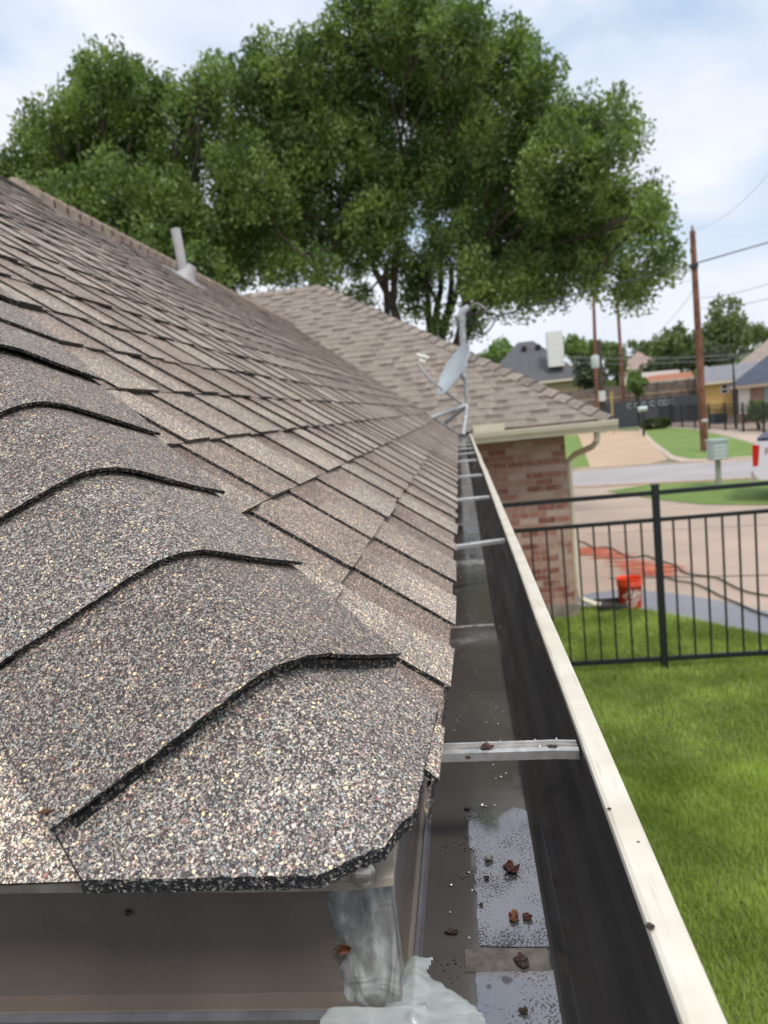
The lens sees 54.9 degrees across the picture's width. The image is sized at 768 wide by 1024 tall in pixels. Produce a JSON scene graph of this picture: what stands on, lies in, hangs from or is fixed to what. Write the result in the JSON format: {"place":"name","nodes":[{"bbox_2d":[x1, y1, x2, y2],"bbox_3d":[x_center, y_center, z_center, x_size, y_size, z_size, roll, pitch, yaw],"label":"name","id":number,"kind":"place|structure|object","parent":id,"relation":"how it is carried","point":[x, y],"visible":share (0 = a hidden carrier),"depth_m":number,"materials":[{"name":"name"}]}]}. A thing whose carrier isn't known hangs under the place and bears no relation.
{"place":"outdoors","nodes":[
{"label":"outdoors","id":0,"kind":"place"},
{"bbox_2d":[0,0,767,378],"label":"sky","id":1,"kind":"structure","parent":0,"point":[700,67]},
{"bbox_2d":[564,435,589,469],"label":"lawn","id":2,"kind":"structure","parent":0,"point":[573,443],"depth_m":37.05,"materials":[{"name":"green plant"}]},
{"bbox_2d":[572,431,668,470],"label":"driveway","id":3,"kind":"structure","parent":0,"point":[605,452],"depth_m":33.47,"materials":[{"name":"beige concrete"}]},
{"bbox_2d":[592,298,598,407],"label":"utility pole","id":4,"kind":"object","parent":3,"relation":"on","point":[596,388],"visible":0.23,"depth_m":52.60,"materials":[{"name":"brown wood"}]},
{"bbox_2d":[591,340,605,431],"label":"utility pole","id":5,"kind":"object","parent":3,"relation":"on","point":[596,361],"visible":0.92,"depth_m":50.66,"materials":[{"name":"brown"}]},
{"bbox_2d":[610,391,613,432],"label":"marker post","id":6,"kind":"object","parent":3,"relation":"on","point":[611,405],"visible":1,"depth_m":48.23,"materials":[{"name":"yellow plastic"}]},
{"bbox_2d":[638,406,646,435],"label":"roadside mailbox","id":7,"kind":"object","parent":3,"relation":"on","point":[642,408],"visible":0.95,"depth_m":42.32,"materials":[{"name":"white"}]},
{"bbox_2d":[564,385,752,462],"bbox_3d":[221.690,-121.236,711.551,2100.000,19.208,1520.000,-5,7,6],"label":"ground","id":8,"kind":"structure","parent":0,"point":[635,428],"depth_m":50.88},
{"bbox_2d":[0,32,256,293],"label":"ash tree","id":9,"kind":"object","parent":8,"relation":"on","point":[145,174],"visible":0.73,"depth_m":14.39,"materials":[{"name":"green plant"}]},
{"bbox_2d":[188,0,692,345],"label":"ash tree","id":10,"kind":"object","parent":8,"relation":"on","point":[297,142],"visible":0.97,"depth_m":15.49,"materials":[{"name":"green plant"}]},
{"bbox_2d":[477,337,512,363],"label":"tree","id":11,"kind":"object","parent":8,"relation":"on","point":[496,353],"visible":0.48,"depth_m":92.81,"materials":[{"name":"green plant"}]},
{"bbox_2d":[499,331,583,397],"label":"grey roof house","id":12,"kind":"structure","parent":8,"relation":"on","point":[548,366],"depth_m":73.53,"materials":[{"name":"beige"}]},
{"bbox_2d":[563,333,591,366],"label":"tree","id":13,"kind":"object","parent":8,"relation":"on","point":[574,345],"visible":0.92,"depth_m":104.85,"materials":[{"name":"green plant"}]},
{"bbox_2d":[569,354,611,404],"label":"tree","id":14,"kind":"object","parent":8,"relation":"on","point":[584,376],"visible":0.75,"depth_m":63.36,"materials":[{"name":"green plant"}]},
{"bbox_2d":[584,338,616,361],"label":"tree","id":15,"kind":"object","parent":8,"relation":"on","point":[590,352],"visible":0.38,"depth_m":106.18,"materials":[{"name":"green plant"}]},
{"bbox_2d":[603,341,630,392],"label":"tree","id":16,"kind":"object","parent":8,"relation":"on","point":[612,366],"visible":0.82,"depth_m":81.00,"materials":[{"name":"green plant"}]},
{"bbox_2d":[616,300,625,401],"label":"utility pole","id":17,"kind":"object","parent":8,"relation":"on","point":[623,397],"visible":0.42,"depth_m":59.20,"materials":[{"name":"brown wood"}]},
{"bbox_2d":[562,378,697,406],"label":"wooden fence","id":18,"kind":"object","parent":8,"relation":"on","point":[667,389],"visible":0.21,"depth_m":61.32,"materials":[{"name":"brown wood"}]},
{"bbox_2d":[618,351,653,393],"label":"pink roof house","id":19,"kind":"structure","parent":8,"relation":"on","point":[635,364],"depth_m":94.27,"materials":[{"name":"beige paint"}]},
{"bbox_2d":[626,370,649,399],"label":"tree","id":20,"kind":"object","parent":8,"relation":"on","point":[636,382],"visible":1,"depth_m":59.10,"materials":[{"name":"green plant"}]},
{"bbox_2d":[626,338,654,357],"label":"tree","id":21,"kind":"object","parent":8,"relation":"on","point":[634,344],"visible":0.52,"depth_m":123.26,"materials":[{"name":"green plant"}]},
{"bbox_2d":[637,355,675,372],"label":"tree","id":22,"kind":"object","parent":8,"relation":"on","point":[665,364],"visible":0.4,"depth_m":71.24,"materials":[{"name":"green plant"}]},
{"bbox_2d":[639,370,679,381],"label":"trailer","id":23,"kind":"object","parent":8,"relation":"on","point":[646,374],"visible":0.07,"depth_m":68.68,"materials":[{"name":"white metal"}]},
{"bbox_2d":[573,344,760,389],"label":"woodland","id":24,"kind":"object","parent":8,"relation":"on","point":[614,383],"visible":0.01,"depth_m":152.22,"materials":[{"name":"green plant"}]},
{"bbox_2d":[642,371,693,397],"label":"red roof shed","id":25,"kind":"structure","parent":8,"relation":"on","point":[673,376],"depth_m":67.02,"materials":[{"name":"ceramic"}]},
{"bbox_2d":[644,320,706,372],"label":"tree","id":26,"kind":"object","parent":8,"relation":"on","point":[674,343],"visible":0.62,"depth_m":78.04,"materials":[{"name":"green plant"}]},
{"bbox_2d":[677,353,714,390],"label":"tree","id":27,"kind":"object","parent":8,"relation":"on","point":[687,363],"visible":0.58,"depth_m":69.92,"materials":[{"name":"green plant"}]},
{"bbox_2d":[639,427,754,462],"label":"lawn kerb","id":28,"kind":"structure","parent":8,"relation":"on","point":[661,449],"depth_m":28.50,"materials":[{"name":"concrete"}]},
{"bbox_2d":[645,427,753,458],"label":"lawn","id":29,"kind":"structure","parent":28,"relation":"on","point":[682,442],"depth_m":33.41,"materials":[{"name":"green plant"}]},
{"bbox_2d":[639,417,671,429],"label":"clipped bush","id":30,"kind":"object","parent":29,"relation":"on","point":[664,422],"visible":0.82,"depth_m":47.90,"materials":[{"name":"green plant"}]},
{"bbox_2d":[689,225,707,450],"bbox_3d":[12.145,-6.628,28.542,0.400,8.595,0.312,-5,7,6],"label":"utility pole","id":31,"kind":"object","parent":29,"relation":"on","point":[703,425],"visible":0.97,"depth_m":28.50,"materials":[{"name":"brown wood"}]},
{"bbox_2d":[620,291,692,352],"bbox_3d":[15.051,-10.215,42.868,0.019,1.111,29.876,-4,7,13],"label":"overhead wire","id":32,"kind":"object","parent":31,"relation":"attached to","point":[664,326],"visible":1,"depth_m":35.11,"materials":[{"name":"grey"}]},
{"bbox_2d":[565,355,767,363],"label":"overhead wire","id":33,"kind":"object","parent":31,"relation":"attached to","point":[679,362],"visible":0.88,"depth_m":47.73,"materials":[{"name":"grey metal"}]},
{"bbox_2d":[569,352,766,358],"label":"overhead wire","id":34,"kind":"object","parent":31,"relation":"attached to","point":[660,358],"visible":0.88,"depth_m":49.64,"materials":[{"name":"grey"}]},
{"bbox_2d":[694,177,765,229],"bbox_3d":[11.052,-9.845,23.995,0.011,0.491,8.214,-5,7,10],"label":"overhead wire","id":35,"kind":"object","parent":31,"relation":"attached to","point":[736,206],"visible":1,"depth_m":22.48,"materials":[{"name":"grey"}]},
{"bbox_2d":[702,284,766,297],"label":"overhead wire","id":36,"kind":"object","parent":31,"relation":"attached to","point":[734,293],"visible":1,"depth_m":24.86,"materials":[{"name":"grey"}]},
{"bbox_2d":[717,298,767,307],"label":"overhead wire","id":37,"kind":"object","parent":31,"relation":"attached to","point":[742,304],"visible":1,"depth_m":24.18,"materials":[{"name":"grey"}]},
{"bbox_2d":[659,402,767,431],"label":"iron fence","id":38,"kind":"object","parent":8,"relation":"on","point":[715,423],"visible":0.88,"depth_m":40.27,"materials":[{"name":"black metal"}]},
{"bbox_2d":[703,340,749,365],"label":"tree","id":39,"kind":"object","parent":8,"relation":"on","point":[711,351],"visible":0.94,"depth_m":67.28,"materials":[{"name":"green plant"}]},
{"bbox_2d":[696,361,759,418],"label":"yellow house","id":40,"kind":"structure","parent":8,"relation":"on","point":[718,381],"depth_m":55.29,"materials":[{"name":"yellow paint"}]},
{"bbox_2d":[720,384,729,393],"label":"window","id":41,"kind":"structure","parent":40,"relation":"in","point":[724,388],"depth_m":54.86,"materials":[{"name":"white plastic"}]},
{"bbox_2d":[701,293,756,366],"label":"tree","id":42,"kind":"object","parent":8,"relation":"on","point":[732,328],"visible":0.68,"depth_m":81.89,"materials":[{"name":"green plant"}]},
{"bbox_2d":[730,356,767,423],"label":"brick bungalow","id":43,"kind":"object","parent":8,"relation":"on","point":[751,384],"visible":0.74,"depth_m":44.50,"materials":[{"name":"grey"}]},
{"bbox_2d":[738,388,749,413],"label":"door","id":44,"kind":"structure","parent":43,"relation":"in","point":[743,394],"depth_m":44.65,"materials":[{"name":"grey"}]},
{"bbox_2d":[764,386,767,402],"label":"window","id":45,"kind":"structure","parent":43,"relation":"in","point":[765,387],"depth_m":44.14,"materials":[{"name":"grey"}]},
{"bbox_2d":[744,321,767,354],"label":"tree","id":46,"kind":"object","parent":8,"relation":"on","point":[760,331],"visible":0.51,"depth_m":96.00,"materials":[{"name":"green plant"}]},
{"bbox_2d":[551,605,767,1023],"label":"lawn","id":47,"kind":"structure","parent":0,"point":[662,712],"depth_m":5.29,"materials":[{"name":"green plant"}]},
{"bbox_2d":[0,175,726,1023],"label":"brick house","id":48,"kind":"structure","parent":47,"relation":"on","point":[256,549],"depth_m":0.61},
{"bbox_2d":[37,808,54,813],"bbox_3d":[-0.216,0.191,0.473,0.009,0.002,0.008,-5,7,6],"label":"leaf debris","id":49,"kind":"object","parent":48,"relation":"on","point":[46,810],"visible":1,"depth_m":0.47,"materials":[{"name":"brown plant"}]},
{"bbox_2d":[125,909,131,915],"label":"leaf debris","id":50,"kind":"object","parent":48,"relation":"on","point":[128,912],"visible":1,"depth_m":0.51,"materials":[{"name":"black plant"}]},
{"bbox_2d":[334,945,350,955],"bbox_3d":[-0.028,0.294,0.496,0.012,0.007,0.003,-5,7,6],"label":"leaf debris","id":51,"kind":"object","parent":48,"relation":"attached to","point":[342,949],"visible":1,"depth_m":0.50,"materials":[{"name":"brown plant"}]},
{"bbox_2d":[416,343,469,435],"bbox_3d":[0.685,-1.272,7.864,0.443,0.988,0.636,-12,9,-39],"label":"satellite dish","id":52,"kind":"object","parent":48,"relation":"on","point":[452,373],"visible":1,"depth_m":7.84,"materials":[{"name":"white metal"}]},
{"bbox_2d":[445,928,458,933],"bbox_3d":[0.052,0.320,0.565,0.011,0.001,0.006,-5,7,6],"label":"leaf debris","id":53,"kind":"object","parent":48,"relation":"on","point":[452,931],"visible":1,"depth_m":0.56,"materials":[{"name":"brown plant"}]},
{"bbox_2d":[457,302,499,370],"bbox_3d":[1.230,-1.982,9.324,0.539,1.294,0.112,-4,7,11],"label":"service mast","id":54,"kind":"object","parent":48,"relation":"attached to","point":[462,315],"visible":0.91,"depth_m":9.26,"materials":[{"name":"grey metal"}]},
{"bbox_2d":[492,242,767,318],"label":"service cable","id":55,"kind":"object","parent":54,"relation":"attached to","point":[621,282],"visible":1,"depth_m":11.35,"materials":[{"name":"black plastic"}]},
{"bbox_2d":[480,742,493,749],"bbox_3d":[0.087,0.199,0.628,0.009,0.004,0.010,0,9,37],"label":"leaf debris","id":56,"kind":"object","parent":48,"relation":"on","point":[486,746],"visible":1,"depth_m":0.63,"materials":[{"name":"brown plant"}]},
{"bbox_2d":[449,568,557,938],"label":"water droplets","id":57,"kind":"object","parent":48,"relation":"on","point":[451,884],"visible":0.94,"depth_m":0.74},
{"bbox_2d":[464,804,548,947],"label":"rain puddle","id":58,"kind":"object","parent":48,"relation":"on","point":[502,838],"visible":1,"depth_m":0.62,"materials":[{"name":"liquid"}]},
{"bbox_2d":[484,854,492,859],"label":"leaf debris","id":59,"kind":"object","parent":58,"relation":"on","point":[488,857],"visible":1,"depth_m":0.65,"materials":[{"name":"grey plant"}]},
{"bbox_2d":[503,859,519,873],"bbox_3d":[0.108,0.303,0.630,0.011,0.007,0.013,-12,10,-41],"label":"leaf debris","id":60,"kind":"object","parent":58,"relation":"on","point":[509,866],"visible":1,"depth_m":0.63,"materials":[{"name":"brown plant"}]},
{"bbox_2d":[509,909,518,921],"bbox_3d":[0.100,0.313,0.573,0.007,0.003,0.013,-5,7,6],"label":"leaf debris","id":61,"kind":"object","parent":58,"relation":"on","point":[513,915],"visible":1,"depth_m":0.57,"materials":[{"name":"orange plant"}]},
{"bbox_2d":[522,912,532,919],"bbox_3d":[0.111,0.312,0.572,0.008,0.003,0.008,-5,7,6],"label":"leaf debris","id":62,"kind":"object","parent":58,"relation":"on","point":[526,916],"visible":1,"depth_m":0.57,"materials":[{"name":"brown plant"}]},
{"bbox_2d":[475,970,561,1023],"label":"rain puddle","id":63,"kind":"object","parent":48,"relation":"on","point":[503,997],"visible":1,"depth_m":0.50,"materials":[{"name":"liquid"}]},
{"bbox_2d":[519,1007,527,1013],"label":"leaf debris","id":64,"kind":"object","parent":63,"relation":"on","point":[523,1010],"visible":1,"depth_m":0.48,"materials":[{"name":"brown plant"}]},
{"bbox_2d":[514,952,528,968],"bbox_3d":[0.098,0.319,0.527,0.010,0.002,0.014,-5,7,6],"label":"leaf debris","id":65,"kind":"object","parent":48,"relation":"on","point":[521,960],"visible":1,"depth_m":0.53,"materials":[{"name":"brown plant"}]},
{"bbox_2d":[645,922,654,929],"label":"leaf debris","id":66,"kind":"object","parent":48,"relation":"on","point":[649,926],"visible":1,"depth_m":0.39,"materials":[{"name":"grey plant"}]},
{"bbox_2d":[594,597,625,611],"bbox_3d":[2.759,1.134,9.031,0.320,0.086,0.320,-5,7,6],"label":"splash block","id":67,"kind":"object","parent":47,"relation":"on","point":[607,605],"depth_m":8.91,"materials":[{"name":"grey concrete"}]},
{"bbox_2d":[501,481,767,668],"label":"iron fence","id":68,"kind":"object","parent":47,"relation":"on","point":[657,519],"visible":0.64,"depth_m":6.83,"materials":[{"name":"black metal"}]},
{"bbox_2d":[572,460,753,485],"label":"street","id":69,"kind":"structure","parent":0,"point":[673,472],"depth_m":22.94,"materials":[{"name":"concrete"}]},
{"bbox_2d":[572,457,757,487],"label":"kerb","id":70,"kind":"structure","parent":69,"relation":"on","point":[668,482],"depth_m":21.05,"materials":[{"name":"concrete"}]},
{"bbox_2d":[574,485,767,635],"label":"driveway","id":71,"kind":"structure","parent":0,"point":[592,512],"depth_m":12.36,"materials":[{"name":"concrete"}]},
{"bbox_2d":[580,546,689,575],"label":"orange paint marks","id":72,"kind":"object","parent":71,"relation":"on","point":[649,567],"visible":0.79,"depth_m":11.26},
{"bbox_2d":[576,590,767,634],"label":"wet concrete","id":73,"kind":"object","parent":71,"relation":"on","point":[718,611],"visible":0.54,"depth_m":8.64,"materials":[{"name":"grey concrete"}]},
{"bbox_2d":[616,574,642,608],"bbox_3d":[2.994,0.983,9.006,0.315,0.385,0.314,-5,7,6],"label":"bucket","id":74,"kind":"object","parent":73,"relation":"on","point":[635,583],"visible":0.91,"depth_m":8.90,"materials":[{"name":"orange plastic"}]},
{"bbox_2d":[579,541,767,596],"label":"garden hose","id":75,"kind":"object","parent":71,"relation":"on","point":[755,593],"visible":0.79,"depth_m":10.38,"materials":[{"name":"grey rubber"}]},
{"bbox_2d":[583,446,765,578],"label":"driveway joints","id":76,"kind":"object","parent":71,"relation":"on","point":[687,528],"visible":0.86,"depth_m":10.47,"materials":[{"name":"brown"}]},
{"bbox_2d":[655,574,767,615],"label":"garden hose","id":77,"kind":"object","parent":71,"relation":"on","point":[736,602],"visible":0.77,"depth_m":9.08,"materials":[{"name":"grey rubber"}]},
{"bbox_2d":[751,432,767,481],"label":"pickup truck","id":78,"kind":"object","parent":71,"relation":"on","point":[760,457],"visible":1,"depth_m":15.53,"materials":[{"name":"white paint"}]},
{"bbox_2d":[609,479,767,504],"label":"verge lawn","id":79,"kind":"structure","parent":0,"point":[757,495],"depth_m":17.48,"materials":[{"name":"green plant"}]},
{"bbox_2d":[705,438,728,484],"bbox_3d":[8.480,-1.254,18.800,0.430,1.197,0.460,-5,7,6],"label":"mailbox","id":80,"kind":"object","parent":79,"relation":"on","point":[717,450],"visible":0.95,"depth_m":18.58,"materials":[{"name":"silver metal"}]},
{"bbox_2d":[714,456,725,459],"bbox_3d":[8.445,-1.363,18.577,0.281,0.071,0.009,-5,7,6],"label":"mail door","id":81,"kind":"structure","parent":80,"relation":"in","point":[719,457],"depth_m":18.57,"materials":[{"name":"white metal"}]},
{"bbox_2d":[714,452,725,455],"bbox_3d":[8.435,-1.463,18.565,0.281,0.071,0.009,-5,7,6],"label":"mail door","id":82,"kind":"structure","parent":80,"relation":"in","point":[718,453],"depth_m":18.56,"materials":[{"name":"white metal"}]},
{"bbox_2d":[714,448,725,451],"bbox_3d":[8.425,-1.563,18.552,0.281,0.071,0.009,-5,7,6],"label":"mail door","id":83,"kind":"structure","parent":80,"relation":"in","point":[718,449],"depth_m":18.55,"materials":[{"name":"white metal"}]},
{"bbox_2d":[714,444,725,447],"bbox_3d":[8.415,-1.662,18.539,0.281,0.071,0.009,-5,7,6],"label":"mail door","id":84,"kind":"structure","parent":80,"relation":"in","point":[718,445],"depth_m":18.53,"materials":[{"name":"white metal"}]},
{"bbox_2d":[638,416,767,442],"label":"side road","id":85,"kind":"structure","parent":0,"point":[750,436],"depth_m":38.84,"materials":[{"name":"concrete"}]},
{"bbox_2d":[604,394,697,427],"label":"screen fence","id":86,"kind":"object","parent":85,"relation":"on","point":[626,413],"visible":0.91,"depth_m":54.81,"materials":[{"name":"grey"}]},
{"bbox_2d":[687,404,698,420],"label":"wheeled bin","id":87,"kind":"object","parent":85,"relation":"on","point":[691,412],"visible":0.27,"depth_m":52.24,"materials":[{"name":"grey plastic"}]},
{"bbox_2d":[730,356,737,427],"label":"lamp post","id":88,"kind":"object","parent":85,"relation":"on","point":[732,358],"visible":0.91,"depth_m":40.70,"materials":[{"name":"black metal"}]},
{"bbox_2d":[710,413,727,422],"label":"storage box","id":89,"kind":"object","parent":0,"point":[713,416],"visible":0.49,"depth_m":47.72,"materials":[{"name":"grey plastic"}]},
{"bbox_2d":[738,340,767,363],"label":"beige roof house","id":90,"kind":"structure","parent":0,"point":[763,347],"depth_m":73.87,"materials":[{"name":"beige paint"}]},
{"bbox_2d":[745,399,767,429],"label":"tree","id":91,"kind":"object","parent":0,"point":[752,407],"visible":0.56,"depth_m":37.66,"materials":[{"name":"green plant"}]}
]}

